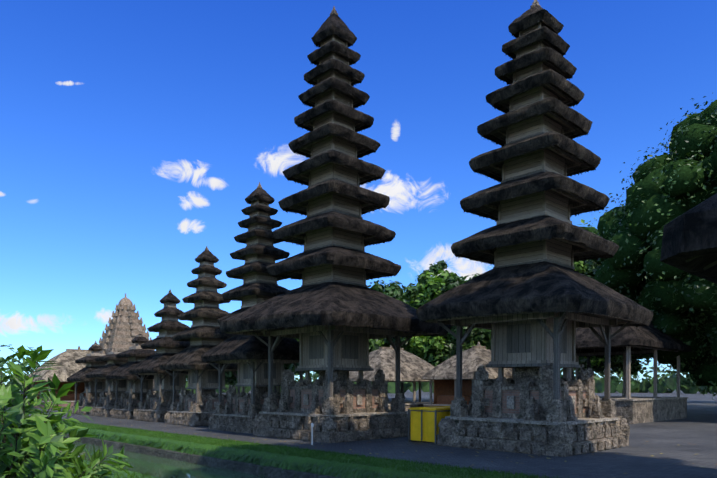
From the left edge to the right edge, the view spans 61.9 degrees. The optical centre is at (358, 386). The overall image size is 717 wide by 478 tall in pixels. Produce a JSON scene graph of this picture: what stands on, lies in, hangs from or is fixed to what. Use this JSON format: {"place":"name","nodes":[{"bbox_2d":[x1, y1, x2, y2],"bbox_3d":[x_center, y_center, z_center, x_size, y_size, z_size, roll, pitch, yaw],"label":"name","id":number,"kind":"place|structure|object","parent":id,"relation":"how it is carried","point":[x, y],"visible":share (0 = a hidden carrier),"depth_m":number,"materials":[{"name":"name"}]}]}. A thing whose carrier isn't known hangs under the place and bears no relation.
{"place":"outdoors","nodes":[
{"label":"outdoors","id":0,"kind":"place"},
{"bbox_2d":[63,457,159,477],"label":"grass blades","id":1,"kind":"object","parent":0,"point":[133,475],"depth_m":10.57,"materials":[{"name":"green plant"}]},
{"bbox_2d":[21,437,269,477],"bbox_3d":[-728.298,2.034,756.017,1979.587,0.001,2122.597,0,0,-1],"label":"canal water","id":2,"kind":"structure","parent":0,"point":[155,466],"depth_m":15.01,"materials":[{"name":"green liquid"}]},
{"bbox_2d":[26,416,559,477],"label":"lawn grass","id":3,"kind":"structure","parent":0,"point":[297,454],"depth_m":13.60,"materials":[{"name":"green plant"}]},
{"bbox_2d":[0,0,716,384],"label":"sky","id":4,"kind":"structure","parent":0,"point":[136,135],"materials":[{"name":"blue"}]},
{"bbox_2d":[6,389,716,477],"bbox_3d":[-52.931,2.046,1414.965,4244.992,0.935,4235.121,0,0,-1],"label":"ground","id":5,"kind":"structure","parent":0,"point":[683,445],"depth_m":14.84,"materials":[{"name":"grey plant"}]},
{"bbox_2d":[0,383,93,461],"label":"shrub","id":6,"kind":"object","parent":5,"relation":"on","point":[85,408],"visible":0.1,"depth_m":6.36,"materials":[{"name":"green plant"}]},
{"bbox_2d":[28,346,90,407],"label":"bale","id":7,"kind":"object","parent":5,"relation":"on","point":[67,358],"visible":0.33,"depth_m":45.85,"materials":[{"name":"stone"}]},
{"bbox_2d":[0,345,132,477],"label":"shrub","id":8,"kind":"object","parent":5,"relation":"on","point":[39,445],"visible":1,"depth_m":4.36,"materials":[{"name":"green plant"}]},
{"bbox_2d":[67,341,107,414],"bbox_3d":[-15.531,-0.553,35.326,2.547,4.333,2.541,0,0,-44],"label":"pagoda","id":9,"kind":"object","parent":5,"relation":"on","point":[92,364],"visible":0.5,"depth_m":34.84,"materials":[{"name":"stone"}]},
{"bbox_2d":[85,350,128,416],"bbox_3d":[-13.274,-0.215,33.040,2.716,3.658,2.713,1,0,-44],"label":"pagoda","id":10,"kind":"object","parent":5,"relation":"on","point":[103,406],"visible":0.58,"depth_m":32.43,"materials":[{"name":"stone"}]},
{"bbox_2d":[99,293,155,395],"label":"stone temple tower","id":11,"kind":"structure","parent":5,"relation":"on","point":[124,328],"depth_m":47.45,"materials":[{"name":"beige stone"}]},
{"bbox_2d":[105,332,158,418],"bbox_3d":[-11.263,-0.627,30.816,2.630,4.482,2.636,0,0,-44],"label":"pagoda","id":12,"kind":"object","parent":5,"relation":"on","point":[125,407],"visible":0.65,"depth_m":30.28,"materials":[{"name":"stone"}]},
{"bbox_2d":[128,290,190,421],"bbox_3d":[-9.013,-1.522,28.544,2.884,6.272,2.887,1,0,-44],"label":"pagoda","id":13,"kind":"object","parent":5,"relation":"on","point":[156,407],"visible":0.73,"depth_m":28.04,"materials":[{"name":"stone"}]},
{"bbox_2d":[159,246,239,425],"bbox_3d":[-6.587,-2.251,25.913,3.077,7.730,3.067,0,-1,-44],"label":"pagoda","id":14,"kind":"object","parent":5,"relation":"on","point":[202,335],"visible":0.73,"depth_m":25.40,"materials":[{"name":"stone"}]},
{"bbox_2d":[225,371,237,385],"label":"tree","id":15,"kind":"object","parent":5,"relation":"on","point":[230,378],"visible":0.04,"depth_m":71.48,"materials":[{"name":"green plant"}]},
{"bbox_2d":[201,182,302,433],"bbox_3d":[-3.689,-3.025,22.434,3.332,9.278,3.334,-1,0,-44],"label":"pagoda","id":16,"kind":"object","parent":5,"relation":"on","point":[259,253],"visible":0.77,"depth_m":21.92,"materials":[{"name":"stone"}]},
{"bbox_2d":[60,426,455,477],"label":"bank grass","id":17,"kind":"structure","parent":5,"relation":"on","point":[305,467],"depth_m":13.90,"materials":[{"name":"green plant"}]},
{"bbox_2d":[273,364,310,393],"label":"tree","id":18,"kind":"object","parent":5,"relation":"on","point":[286,366],"depth_m":64.65,"materials":[{"name":"green plant"}]},
{"bbox_2d":[310,423,313,445],"bbox_3d":[-1.264,1.304,16.273,0.070,0.620,0.100,0,0,-44],"label":"bollard","id":19,"kind":"object","parent":5,"relation":"on","point":[312,425],"visible":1,"depth_m":16.27,"materials":[{"name":"white metal"}]},
{"bbox_2d":[219,6,450,442],"bbox_3d":[-0.802,-5.445,19.645,5.642,14.118,5.646,0,0,-44],"label":"pagoda","id":20,"kind":"object","parent":5,"relation":"on","point":[333,313],"visible":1,"depth_m":18.97,"materials":[{"name":"stone"}]},
{"bbox_2d":[288,338,384,374],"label":"tree","id":21,"kind":"object","parent":5,"relation":"on","point":[375,344],"visible":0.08,"depth_m":57.70,"materials":[{"name":"green plant"}]},
{"bbox_2d":[0,344,716,393],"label":"treeline","id":22,"kind":"object","parent":5,"relation":"on","point":[666,384],"visible":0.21,"depth_m":145.54,"materials":[{"name":"green plant"}]},
{"bbox_2d":[349,345,433,410],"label":"thatched hut","id":23,"kind":"object","parent":5,"relation":"on","point":[414,368],"visible":0.6,"depth_m":40.22,"materials":[{"name":"plant"}]},
{"bbox_2d":[367,280,426,401],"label":"tree","id":24,"kind":"object","parent":5,"relation":"on","point":[396,290],"visible":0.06,"depth_m":61.37,"materials":[{"name":"green plant"}]},
{"bbox_2d":[77,416,716,477],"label":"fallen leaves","id":25,"kind":"object","parent":5,"relation":"on","point":[403,452],"visible":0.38,"depth_m":14.48,"materials":[{"name":"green plant"}]},
{"bbox_2d":[400,336,442,398],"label":"tree","id":26,"kind":"object","parent":5,"relation":"on","point":[402,389],"depth_m":75.97,"materials":[{"name":"green plant"}]},
{"bbox_2d":[408,406,449,443],"bbox_3d":[2.434,1.114,17.780,1.750,1.000,1.041,0,0,-44],"label":"trash bin","id":27,"kind":"object","parent":5,"relation":"on","point":[423,422],"visible":0.48,"depth_m":17.19,"materials":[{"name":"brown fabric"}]},
{"bbox_2d":[417,260,457,342],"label":"tree","id":28,"kind":"object","parent":5,"relation":"on","point":[439,265],"visible":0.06,"depth_m":73.89,"materials":[{"name":"green plant"}]},
{"bbox_2d":[393,269,490,366],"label":"tree","id":29,"kind":"object","parent":5,"relation":"on","point":[434,351],"visible":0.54,"depth_m":55.69,"materials":[{"name":"green plant"}]},
{"bbox_2d":[442,326,490,349],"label":"tree","id":30,"kind":"object","parent":5,"relation":"on","point":[466,341],"visible":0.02,"depth_m":61.30,"materials":[{"name":"green plant"}]},
{"bbox_2d":[421,342,511,406],"bbox_3d":[7.894,-0.661,39.168,6.216,4.550,5.225,0,0,-44],"label":"thatched hut","id":31,"kind":"object","parent":5,"relation":"on","point":[442,375],"visible":0.6,"depth_m":38.14,"materials":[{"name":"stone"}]},
{"bbox_2d":[416,0,652,456],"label":"pagoda","id":32,"kind":"object","parent":5,"relation":"on","point":[532,300],"visible":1,"depth_m":15.54,"materials":[{"name":"stone"}]},
{"bbox_2d":[560,357,603,373],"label":"tree","id":33,"kind":"object","parent":5,"relation":"on","point":[584,361],"visible":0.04,"depth_m":59.39,"materials":[{"name":"green plant"}]},
{"bbox_2d":[572,218,599,377],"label":"tree","id":34,"kind":"object","parent":5,"relation":"on","point":[590,229],"depth_m":45.11,"materials":[{"name":"green plant"}]},
{"bbox_2d":[574,260,604,368],"bbox_3d":[15.408,-3.701,40.300,8.299,10.829,8.144,0,0,-1],"label":"tree","id":35,"kind":"object","parent":5,"relation":"on","point":[578,265],"visible":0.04,"depth_m":38.97,"materials":[{"name":"green plant"}]},
{"bbox_2d":[592,354,652,395],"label":"tree","id":36,"kind":"object","parent":5,"relation":"on","point":[617,363],"visible":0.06,"depth_m":62.55,"materials":[{"name":"green plant"}]},
{"bbox_2d":[568,322,691,423],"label":"pavilion","id":37,"kind":"structure","parent":5,"relation":"on","point":[629,407],"depth_m":27.44,"materials":[{"name":"stone"}]},
{"bbox_2d":[580,93,716,399],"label":"tree","id":38,"kind":"object","parent":5,"relation":"on","point":[676,182],"visible":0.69,"depth_m":28.28,"materials":[{"name":"green plant"}]},
{"bbox_2d":[660,193,716,283],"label":"thatched roof","id":39,"kind":"structure","parent":5,"relation":"on","point":[689,241],"depth_m":6.14,"materials":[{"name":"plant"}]}
]}

